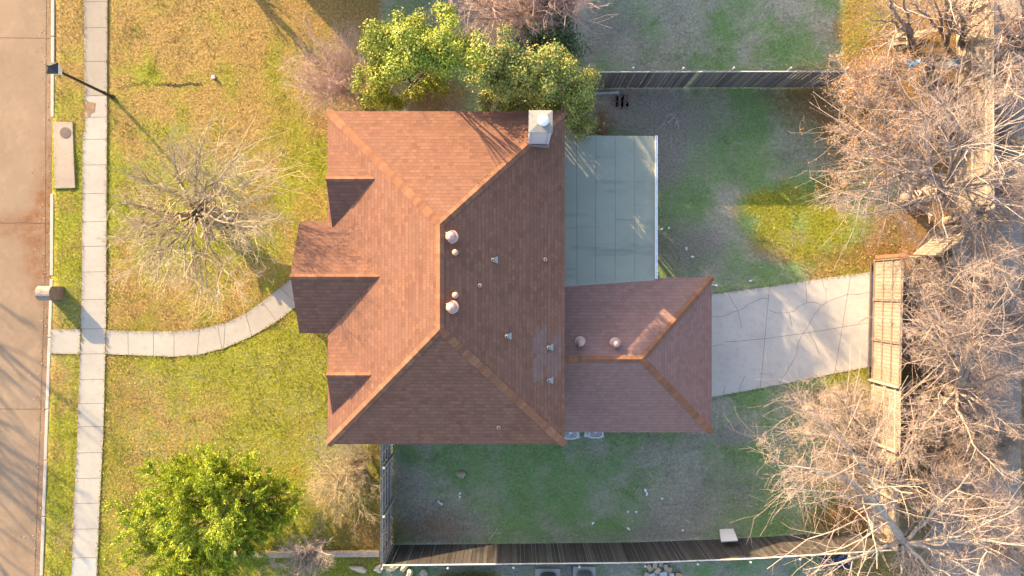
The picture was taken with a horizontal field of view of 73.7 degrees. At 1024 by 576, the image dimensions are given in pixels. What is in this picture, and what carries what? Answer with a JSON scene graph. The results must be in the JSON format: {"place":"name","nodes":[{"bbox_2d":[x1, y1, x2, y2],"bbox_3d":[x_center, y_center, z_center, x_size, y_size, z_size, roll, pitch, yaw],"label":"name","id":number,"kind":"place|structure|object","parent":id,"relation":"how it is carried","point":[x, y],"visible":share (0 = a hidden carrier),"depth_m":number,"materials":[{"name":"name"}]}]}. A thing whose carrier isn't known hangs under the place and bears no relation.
{"place":"outdoors","nodes":[
{"label":"outdoors","id":0,"kind":"place"},
{"bbox_2d":[0,0,51,575],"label":"road","id":1,"kind":"structure","parent":0,"point":[25,50],"depth_m":30.13,"materials":[{"name":"asphalt"}]},
{"bbox_2d":[18,0,46,558],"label":"road joints","id":2,"kind":"object","parent":1,"relation":"on","point":[43,317],"visible":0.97,"depth_m":30.12,"materials":[{"name":"black asphalt"}]},
{"bbox_2d":[24,1,51,569],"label":"gutter leaves","id":3,"kind":"object","parent":1,"relation":"on","point":[45,283],"visible":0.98,"depth_m":30.11,"materials":[{"name":"brown plant"}]},
{"bbox_2d":[72,0,107,574],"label":"sidewalk","id":4,"kind":"structure","parent":0,"point":[89,455],"depth_m":29.99,"materials":[{"name":"concrete"}]},
{"bbox_2d":[72,559,96,575],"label":"sidewalk patch","id":5,"kind":"object","parent":4,"relation":"on","point":[84,567],"visible":1,"depth_m":29.98,"materials":[{"name":"grey concrete"}]},
{"bbox_2d":[83,0,106,116],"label":"sidewalk patch","id":6,"kind":"object","parent":4,"relation":"on","point":[95,42],"visible":0.97,"depth_m":29.99,"materials":[{"name":"concrete"}]},
{"bbox_2d":[438,572,497,575],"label":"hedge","id":7,"kind":"object","parent":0,"point":[463,574],"visible":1,"depth_m":29.66,"materials":[{"name":"green plant"}]},
{"bbox_2d":[43,0,1023,575],"bbox_3d":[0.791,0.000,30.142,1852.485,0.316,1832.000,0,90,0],"label":"ground","id":8,"kind":"structure","parent":0,"point":[681,162],"depth_m":30.01,"materials":[{"name":"green plant"}]},
{"bbox_2d":[40,0,54,575],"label":"kerb","id":9,"kind":"structure","parent":8,"relation":"on","point":[50,314],"depth_m":29.98,"materials":[{"name":"concrete"}]},
{"bbox_2d":[35,286,63,300],"bbox_3d":[-19.997,0.225,29.580,0.637,1.140,0.624,0,90,0],"label":"mailbox","id":10,"kind":"object","parent":8,"relation":"on","point":[47,293],"visible":1,"depth_m":29.18,"materials":[{"name":"metal"}]},
{"bbox_2d":[54,122,75,188],"bbox_3d":[-19.643,-5.828,30.068,0.944,0.264,2.925,0,90,0],"label":"storm inlet","id":11,"kind":"object","parent":8,"relation":"in","point":[64,166],"visible":1,"depth_m":29.95,"materials":[{"name":"concrete"}]},
{"bbox_2d":[46,62,114,98],"bbox_3d":[-17.550,-8.393,27.895,0.430,4.250,0.430,0,90,0],"label":"street lamp","id":12,"kind":"object","parent":8,"relation":"on","point":[55,68],"visible":1,"depth_m":26.40,"materials":[{"name":"black metal"}]},
{"bbox_2d":[116,80,200,87],"bbox_3d":[-15.519,-8.978,29.978,3.737,0.001,0.334,-2,90,0],"label":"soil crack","id":13,"kind":"object","parent":8,"relation":"on","point":[166,84],"visible":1,"depth_m":29.98,"materials":[{"name":"brown soil"}]},
{"bbox_2d":[50,280,294,356],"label":"front walk","id":14,"kind":"structure","parent":8,"relation":"on","point":[276,305],"depth_m":29.99,"materials":[{"name":"concrete"}]},
{"bbox_2d":[84,103,317,338],"bbox_3d":[-11.226,-2.984,25.550,7.946,9.257,8.542,27,90,0],"label":"bare tree","id":15,"kind":"object","parent":8,"relation":"on","point":[205,213],"visible":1,"depth_m":24.91,"materials":[{"name":"brown plant"}]},
{"bbox_2d":[101,440,307,575],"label":"juniper tree","id":16,"kind":"object","parent":8,"relation":"on","point":[211,482],"visible":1,"depth_m":26.87,"materials":[{"name":"green plant"}]},
{"bbox_2d":[258,528,335,575],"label":"bare tree","id":17,"kind":"object","parent":8,"relation":"on","point":[305,558],"visible":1,"depth_m":27.42,"materials":[{"name":"brown plant"}]},
{"bbox_2d":[234,550,379,557],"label":"retaining wall","id":18,"kind":"structure","parent":8,"relation":"on","point":[356,553],"depth_m":29.80,"materials":[{"name":"concrete"}]},
{"bbox_2d":[276,5,371,121],"bbox_3d":[-7.624,-9.343,28.814,4.526,3.977,4.548,0,90,0],"label":"bare shrub","id":19,"kind":"object","parent":8,"relation":"on","point":[342,84],"visible":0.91,"depth_m":28.43,"materials":[{"name":"brown plant"}]},
{"bbox_2d":[297,449,380,539],"bbox_3d":[-7.411,8.960,29.244,4.277,2.832,3.695,19,90,0],"label":"bare shrub","id":20,"kind":"object","parent":8,"relation":"on","point":[337,479],"visible":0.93,"depth_m":29.13,"materials":[{"name":"plant"}]},
{"bbox_2d":[333,444,372,479],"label":"bare shrub","id":21,"kind":"object","parent":8,"relation":"on","point":[351,461],"visible":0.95,"depth_m":29.21,"materials":[{"name":"plant"}]},
{"bbox_2d":[349,566,367,572],"bbox_3d":[-6.739,12.319,29.943,0.830,0.294,0.260,11,90,0],"label":"edging stone","id":22,"kind":"object","parent":8,"relation":"on","point":[360,569],"visible":1,"depth_m":29.86,"materials":[{"name":"stone"}]},
{"bbox_2d":[373,565,383,572],"bbox_3d":[-5.845,12.322,29.940,0.365,0.314,0.362,36,90,0],"label":"edging stone","id":23,"kind":"object","parent":8,"relation":"on","point":[377,568],"visible":0.85,"depth_m":29.86,"materials":[{"name":"stone"}]},
{"bbox_2d":[381,444,393,566],"bbox_3d":[-5.250,8.303,28.840,0.161,2.320,6.030,0,90,0],"label":"wooden fence","id":24,"kind":"object","parent":8,"relation":"on","point":[386,505],"visible":0.76,"depth_m":28.42,"materials":[{"name":"wood"}]},
{"bbox_2d":[388,566,399,571],"bbox_3d":[-5.195,12.279,29.942,0.592,0.298,0.263,-23,90,0],"label":"edging stone","id":25,"kind":"object","parent":8,"relation":"on","point":[392,568],"visible":0.73,"depth_m":29.84,"materials":[{"name":"stone"}]},
{"bbox_2d":[400,566,408,571],"bbox_3d":[-4.692,12.242,29.939,0.519,0.295,0.233,-40,90,0],"label":"edging stone","id":26,"kind":"object","parent":8,"relation":"on","point":[403,568],"visible":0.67,"depth_m":29.84,"materials":[{"name":"stone"}]},
{"bbox_2d":[406,568,412,575],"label":"edging stone","id":27,"kind":"object","parent":8,"relation":"on","point":[409,572],"visible":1,"depth_m":29.84,"materials":[{"name":"stone"}]},
{"bbox_2d":[348,0,491,110],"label":"evergreen tree","id":28,"kind":"object","parent":8,"relation":"on","point":[396,47],"visible":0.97,"depth_m":23.49,"materials":[{"name":"green plant"}]},
{"bbox_2d":[419,569,427,575],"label":"edging stone","id":29,"kind":"object","parent":8,"relation":"on","point":[423,572],"visible":1,"depth_m":29.86,"materials":[{"name":"stone"}]},
{"bbox_2d":[456,470,466,478],"bbox_3d":[-2.224,8.175,29.960,0.396,0.303,0.370,43,90,0],"label":"rock","id":30,"kind":"object","parent":8,"relation":"on","point":[462,474],"visible":1,"depth_m":29.87,"materials":[{"name":"grey stone"}]},
{"bbox_2d":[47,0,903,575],"bbox_3d":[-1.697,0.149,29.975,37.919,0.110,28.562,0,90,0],"label":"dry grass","id":31,"kind":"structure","parent":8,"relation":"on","point":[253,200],"depth_m":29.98,"materials":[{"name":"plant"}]},
{"bbox_2d":[289,108,713,446],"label":"brick house","id":32,"kind":"structure","parent":8,"relation":"on","point":[473,277],"depth_m":24.11,"materials":[{"name":"brown"}]},
{"bbox_2d":[437,0,615,55],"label":"bare tree","id":33,"kind":"object","parent":8,"relation":"on","point":[534,10],"visible":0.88,"depth_m":25.88,"materials":[{"name":"brown plant"}]},
{"bbox_2d":[459,21,606,141],"bbox_3d":[0.867,-7.440,26.154,5.471,7.762,3.544,0,90,0],"label":"evergreen tree","id":34,"kind":"object","parent":8,"relation":"on","point":[511,80],"visible":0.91,"depth_m":23.85,"materials":[{"name":"green plant"}]},
{"bbox_2d":[45,0,1023,575],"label":"fallen leaves","id":35,"kind":"object","parent":8,"relation":"on","point":[677,256],"visible":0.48,"depth_m":29.95,"materials":[{"name":"brown plant"}]},
{"bbox_2d":[535,568,559,575],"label":"air conditioner","id":36,"kind":"object","parent":8,"relation":"on","point":[547,571],"visible":1,"depth_m":29.92,"materials":[{"name":"metal"}]},
{"bbox_2d":[509,7,594,75],"bbox_3d":[1.492,-9.459,27.792,3.580,4.452,2.958,0,90,0],"label":"evergreen tree","id":37,"kind":"object","parent":8,"relation":"on","point":[557,35],"visible":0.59,"depth_m":26.17,"materials":[{"name":"green plant"}]},
{"bbox_2d":[566,565,571,573],"bbox_3d":[2.498,12.352,29.970,0.200,0.060,0.380,-6,90,0],"label":"stepping stone","id":38,"kind":"object","parent":8,"relation":"on","point":[568,567],"visible":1,"depth_m":29.94,"materials":[{"name":"stone"}]},
{"bbox_2d":[565,432,579,439],"bbox_3d":[2.520,6.188,29.652,0.900,0.735,0.800,0,90,0],"label":"air conditioner","id":39,"kind":"object","parent":8,"relation":"on","point":[571,435],"visible":0.36,"depth_m":29.34,"materials":[{"name":"metal"}]},
{"bbox_2d":[573,566,595,575],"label":"air conditioner","id":40,"kind":"object","parent":8,"relation":"on","point":[586,571],"visible":1,"depth_m":29.92,"materials":[{"name":"metal"}]},
{"bbox_2d":[584,432,603,438],"bbox_3d":[3.600,6.143,29.652,0.860,0.735,0.800,0,90,0],"label":"air conditioner","id":41,"kind":"object","parent":8,"relation":"on","point":[595,435],"visible":0.41,"depth_m":29.33,"materials":[{"name":"metal"}]},
{"bbox_2d":[595,91,618,94],"bbox_3d":[4.117,-8.550,29.940,1.127,0.060,0.100,-2,90,0],"label":"plank","id":42,"kind":"object","parent":8,"relation":"on","point":[612,92],"visible":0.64,"depth_m":29.92,"materials":[{"name":"grey wood"}]},
{"bbox_2d":[595,105,620,135],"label":"bare shrub","id":43,"kind":"object","parent":8,"relation":"on","point":[602,131],"visible":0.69,"depth_m":29.52,"materials":[{"name":"brown plant"}]},
{"bbox_2d":[612,94,629,108],"bbox_3d":[4.787,-8.183,29.982,0.770,0.040,0.659,0,90,0],"label":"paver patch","id":44,"kind":"object","parent":8,"relation":"on","point":[623,97],"visible":1,"depth_m":29.96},
{"bbox_2d":[381,531,899,569],"bbox_3d":[5.214,11.134,28.805,21.062,2.390,0.398,-2,90,0],"label":"wooden fence","id":45,"kind":"object","parent":8,"relation":"on","point":[690,551],"visible":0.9,"depth_m":28.75,"materials":[{"name":"wood"}]},
{"bbox_2d":[379,0,903,575],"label":"dry grass","id":46,"kind":"structure","parent":8,"relation":"on","point":[697,272],"depth_m":29.99,"materials":[{"name":"grey plant"}]},
{"bbox_2d":[646,563,652,571],"bbox_3d":[6.030,12.262,29.940,0.207,0.110,0.310,-34,90,0],"label":"rubble block","id":47,"kind":"object","parent":8,"relation":"on","point":[649,567],"depth_m":29.89,"materials":[{"name":"grey stone"}]},
{"bbox_2d":[666,566,671,574],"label":"rubble block","id":48,"kind":"object","parent":8,"relation":"on","point":[669,570],"depth_m":29.89,"materials":[{"name":"grey stone"}]},
{"bbox_2d":[663,563,667,570],"bbox_3d":[6.728,12.217,29.880,0.182,0.110,0.274,-11,90,0],"label":"rubble block","id":49,"kind":"object","parent":48,"relation":"on","point":[665,566],"depth_m":29.82,"materials":[{"name":"grey stone"}]},
{"bbox_2d":[581,67,849,87],"bbox_3d":[8.257,-8.859,28.805,10.855,2.390,0.212,0,90,0],"label":"wooden fence","id":50,"kind":"object","parent":8,"relation":"on","point":[732,77],"visible":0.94,"depth_m":28.70,"materials":[{"name":"wood"}]},
{"bbox_2d":[719,529,737,541],"bbox_3d":[9.266,10.636,29.375,0.879,1.138,0.179,-3,90,0],"label":"white board","id":51,"kind":"object","parent":8,"relation":"on","point":[727,535],"visible":1,"depth_m":29.25,"materials":[{"name":"white"}]},
{"bbox_2d":[821,554,850,570],"bbox_3d":[14.108,11.942,29.697,1.303,0.231,0.799,0,90,0],"label":"tarp","id":52,"kind":"object","parent":8,"relation":"on","point":[839,558],"visible":0.63,"depth_m":29.68,"materials":[{"name":"blue plastic"}]},
{"bbox_2d":[820,370,892,427],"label":"bare shrub","id":53,"kind":"object","parent":8,"relation":"on","point":[849,399],"visible":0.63,"depth_m":28.86,"materials":[{"name":"brown plant"}]},
{"bbox_2d":[744,327,983,549],"bbox_3d":[13.130,5.733,26.250,9.771,7.862,8.376,0,90,0],"label":"bare tree","id":54,"kind":"object","parent":8,"relation":"on","point":[863,460],"visible":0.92,"depth_m":25.61,"materials":[{"name":"brown plant"}]},
{"bbox_2d":[830,45,898,119],"bbox_3d":[14.750,-8.610,28.627,2.514,2.778,2.795,-15,90,0],"label":"bare shrub","id":55,"kind":"object","parent":8,"relation":"on","point":[857,70],"visible":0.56,"depth_m":28.50,"materials":[{"name":"brown plant"}]},
{"bbox_2d":[724,376,1023,575],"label":"bare tree","id":56,"kind":"object","parent":8,"relation":"on","point":[908,545],"visible":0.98,"depth_m":25.81,"materials":[{"name":"brown plant"}]},
{"bbox_2d":[866,379,900,549],"bbox_3d":[15.674,7.334,28.845,0.174,2.310,6.706,1,90,0],"label":"wooden fence","id":57,"kind":"object","parent":8,"relation":"on","point":[888,532],"visible":0.49,"depth_m":28.53,"materials":[{"name":"beige wood"}]},
{"bbox_2d":[851,35,923,116],"bbox_3d":[15.739,-8.879,28.857,3.046,2.321,3.261,0,90,0],"label":"bare shrub","id":58,"kind":"object","parent":8,"relation":"on","point":[897,66],"visible":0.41,"depth_m":28.59,"materials":[{"name":"brown plant"}]},
{"bbox_2d":[843,0,949,62],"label":"bare tree","id":59,"kind":"object","parent":8,"relation":"on","point":[906,25],"visible":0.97,"depth_m":27.69,"materials":[{"name":"brown plant"}]},
{"bbox_2d":[892,40,908,45],"bbox_3d":[17.044,-10.732,29.905,0.794,0.080,0.140,-7,90,0],"label":"plank","id":60,"kind":"object","parent":8,"relation":"on","point":[902,43],"visible":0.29,"depth_m":29.88,"materials":[{"name":"beige wood"}]},
{"bbox_2d":[867,253,939,385],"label":"driveway gate","id":61,"kind":"structure","parent":8,"relation":"on","point":[887,305],"depth_m":28.87,"materials":[{"name":"wood"}]},
{"bbox_2d":[868,398,938,469],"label":"bare shrub","id":62,"kind":"object","parent":8,"relation":"on","point":[903,424],"visible":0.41,"depth_m":28.70,"materials":[{"name":"brown plant"}]},
{"bbox_2d":[790,10,1023,265],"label":"bare tree","id":63,"kind":"object","parent":8,"relation":"on","point":[925,192],"visible":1,"depth_m":24.88,"materials":[{"name":"brown plant"}]},
{"bbox_2d":[889,33,925,42],"bbox_3d":[17.325,-10.957,29.905,1.599,0.080,0.140,-10,90,0],"label":"plank","id":64,"kind":"object","parent":8,"relation":"on","point":[900,39],"visible":0.36,"depth_m":29.89,"materials":[{"name":"brown wood"}]},
{"bbox_2d":[894,34,920,37],"bbox_3d":[17.190,-10.957,29.685,1.171,0.080,0.140,0,90,0],"label":"plank","id":65,"kind":"object","parent":64,"relation":"on","point":[905,36],"visible":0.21,"depth_m":29.66,"materials":[{"name":"beige wood"}]},
{"bbox_2d":[868,91,947,146],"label":"bare shrub","id":66,"kind":"object","parent":8,"relation":"on","point":[912,106],"visible":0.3,"depth_m":28.80,"materials":[{"name":"brown plant"}]},
{"bbox_2d":[878,241,954,319],"bbox_3d":[16.957,-0.267,28.569,2.953,2.947,3.588,0,90,0],"label":"bare shrub","id":67,"kind":"object","parent":8,"relation":"on","point":[906,286],"visible":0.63,"depth_m":28.39,"materials":[{"name":"brown plant"}]},
{"bbox_2d":[875,302,959,375],"bbox_3d":[17.064,2.070,28.378,3.377,3.272,3.242,0,90,0],"label":"bare shrub","id":68,"kind":"object","parent":8,"relation":"on","point":[909,342],"visible":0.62,"depth_m":28.24,"materials":[{"name":"brown plant"}]},
{"bbox_2d":[897,29,938,33],"bbox_3d":[17.719,-11.160,29.785,1.926,0.080,0.140,-7,90,0],"label":"plank","id":69,"kind":"object","parent":8,"relation":"on","point":[922,31],"visible":0.29,"depth_m":29.76,"materials":[{"name":"beige wood"}]},
{"bbox_2d":[897,360,956,441],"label":"bare shrub","id":70,"kind":"object","parent":8,"relation":"on","point":[912,394],"visible":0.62,"depth_m":28.55,"materials":[{"name":"brown plant"}]},
{"bbox_2d":[906,57,959,68],"bbox_3d":[18.260,-9.748,29.596,2.314,0.231,0.529,0,90,0],"label":"tarp","id":71,"kind":"object","parent":8,"relation":"on","point":[912,63],"visible":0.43,"depth_m":29.58,"materials":[{"name":"plastic"}]},
{"bbox_2d":[872,0,1002,56],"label":"bare tree","id":72,"kind":"object","parent":8,"relation":"on","point":[946,9],"visible":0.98,"depth_m":27.59,"materials":[{"name":"brown plant"}]},
{"bbox_2d":[852,194,1023,491],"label":"bare tree","id":73,"kind":"object","parent":8,"relation":"on","point":[962,373],"visible":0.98,"depth_m":25.56,"materials":[{"name":"brown plant"}]},
{"bbox_2d":[910,27,967,91],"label":"bare shrub","id":74,"kind":"object","parent":8,"relation":"on","point":[933,67],"visible":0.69,"depth_m":28.93,"materials":[{"name":"brown plant"}]},
{"bbox_2d":[916,84,978,137],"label":"bare shrub","id":75,"kind":"object","parent":8,"relation":"on","point":[956,99],"visible":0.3,"depth_m":28.68,"materials":[{"name":"brown plant"}]},
{"bbox_2d":[903,261,992,355],"bbox_3d":[17.924,0.822,28.465,3.484,3.161,4.233,0,90,0],"label":"bare shrub","id":76,"kind":"object","parent":8,"relation":"on","point":[942,303],"visible":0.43,"depth_m":28.25,"materials":[{"name":"brown plant"}]},
{"bbox_2d":[905,208,992,258],"bbox_3d":[18.406,-2.269,28.838,2.953,2.323,0.179,-40,90,0],"label":"wooden fence","id":77,"kind":"object","parent":8,"relation":"on","point":[933,250],"visible":0.45,"depth_m":28.66,"materials":[{"name":"brown wood"}]},
{"bbox_2d":[917,423,1003,499],"bbox_3d":[18.705,7.179,28.573,3.936,2.939,3.240,-22,90,0],"label":"bare shrub","id":78,"kind":"object","parent":8,"relation":"on","point":[942,453],"visible":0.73,"depth_m":28.49,"materials":[{"name":"brown plant"}]},
{"bbox_2d":[909,159,1023,311],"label":"bare tree","id":79,"kind":"object","parent":8,"relation":"on","point":[982,219],"visible":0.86,"depth_m":26.39,"materials":[{"name":"brown plant"}]},
{"bbox_2d":[952,0,994,210],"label":"wooden fence","id":80,"kind":"object","parent":8,"relation":"on","point":[974,40],"visible":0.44,"depth_m":28.57,"materials":[{"name":"beige wood"}]},
{"bbox_2d":[930,0,1022,575],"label":"alley","id":81,"kind":"structure","parent":8,"relation":"on","point":[1017,398],"depth_m":29.99,"materials":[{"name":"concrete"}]},
{"bbox_2d":[927,0,1003,51],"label":"bare tree","id":82,"kind":"object","parent":81,"relation":"on","point":[963,41],"visible":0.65,"depth_m":27.72,"materials":[{"name":"brown plant"}]},
{"bbox_2d":[921,308,1023,407],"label":"bare shrub","id":83,"kind":"object","parent":81,"relation":"on","point":[954,358],"visible":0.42,"depth_m":27.70,"materials":[{"name":"brown plant"}]},
{"bbox_2d":[929,367,1023,455],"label":"bare shrub","id":84,"kind":"object","parent":81,"relation":"on","point":[968,413],"visible":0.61,"depth_m":27.93,"materials":[{"name":"brown plant"}]},
{"bbox_2d":[940,472,1023,555],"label":"bare shrub","id":85,"kind":"object","parent":81,"relation":"on","point":[975,503],"visible":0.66,"depth_m":28.24,"materials":[{"name":"brown plant"}]},
{"bbox_2d":[954,401,1023,489],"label":"bare shrub","id":86,"kind":"object","parent":81,"relation":"on","point":[993,448],"visible":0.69,"depth_m":28.32,"materials":[{"name":"brown plant"}]},
{"bbox_2d":[954,37,1023,122],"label":"bare shrub","id":87,"kind":"object","parent":81,"relation":"on","point":[1003,74],"visible":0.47,"depth_m":28.11,"materials":[{"name":"brown plant"}]},
{"bbox_2d":[962,98,1023,160],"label":"bare shrub","id":88,"kind":"object","parent":81,"relation":"on","point":[1014,140],"visible":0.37,"depth_m":28.57,"materials":[{"name":"brown plant"}]},
{"bbox_2d":[975,288,1023,368],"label":"bare shrub","id":89,"kind":"object","parent":81,"relation":"on","point":[1020,322],"visible":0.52,"depth_m":28.31,"materials":[{"name":"brown plant"}]},
{"bbox_2d":[940,246,1023,330],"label":"bare shrub","id":90,"kind":"object","parent":8,"relation":"on","point":[988,290],"visible":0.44,"depth_m":28.33,"materials":[{"name":"brown plant"}]},
{"bbox_2d":[975,0,1023,109],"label":"bare tree","id":91,"kind":"object","parent":8,"relation":"on","point":[1017,39],"visible":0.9,"depth_m":26.69,"materials":[{"name":"brown plant"}]},
{"bbox_2d":[975,510,1023,575],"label":"bare shrub","id":92,"kind":"object","parent":8,"relation":"on","point":[1009,554],"visible":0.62,"depth_m":28.60,"materials":[{"name":"brown plant"}]},
{"bbox_2d":[980,153,1023,235],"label":"bare shrub","id":93,"kind":"object","parent":8,"relation":"on","point":[1013,199],"visible":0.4,"depth_m":28.64,"materials":[{"name":"brown plant"}]},
{"bbox_2d":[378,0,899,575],"bbox_3d":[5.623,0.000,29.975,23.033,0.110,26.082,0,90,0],"label":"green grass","id":94,"kind":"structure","parent":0,"point":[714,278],"depth_m":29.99,"materials":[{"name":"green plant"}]},
{"bbox_2d":[712,272,876,396],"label":"driveway","id":95,"kind":"structure","parent":0,"point":[792,326],"depth_m":29.99,"materials":[{"name":"grey concrete"}]},
{"bbox_3d":[6.255,12.128,29.860,0.202,0.110,0.285,0,90,0],"label":"rubble block","id":96,"kind":"object","parent":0,"visible":0},
{"bbox_2d":[654,567,660,574],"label":"rubble block","id":97,"kind":"object","parent":96,"relation":"on","point":[657,570],"depth_m":29.79,"materials":[{"name":"grey stone"}]},
{"bbox_2d":[659,571,666,575],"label":"rubble block","id":98,"kind":"object","parent":97,"relation":"on","point":[662,573],"depth_m":29.75,"materials":[{"name":"grey stone"}]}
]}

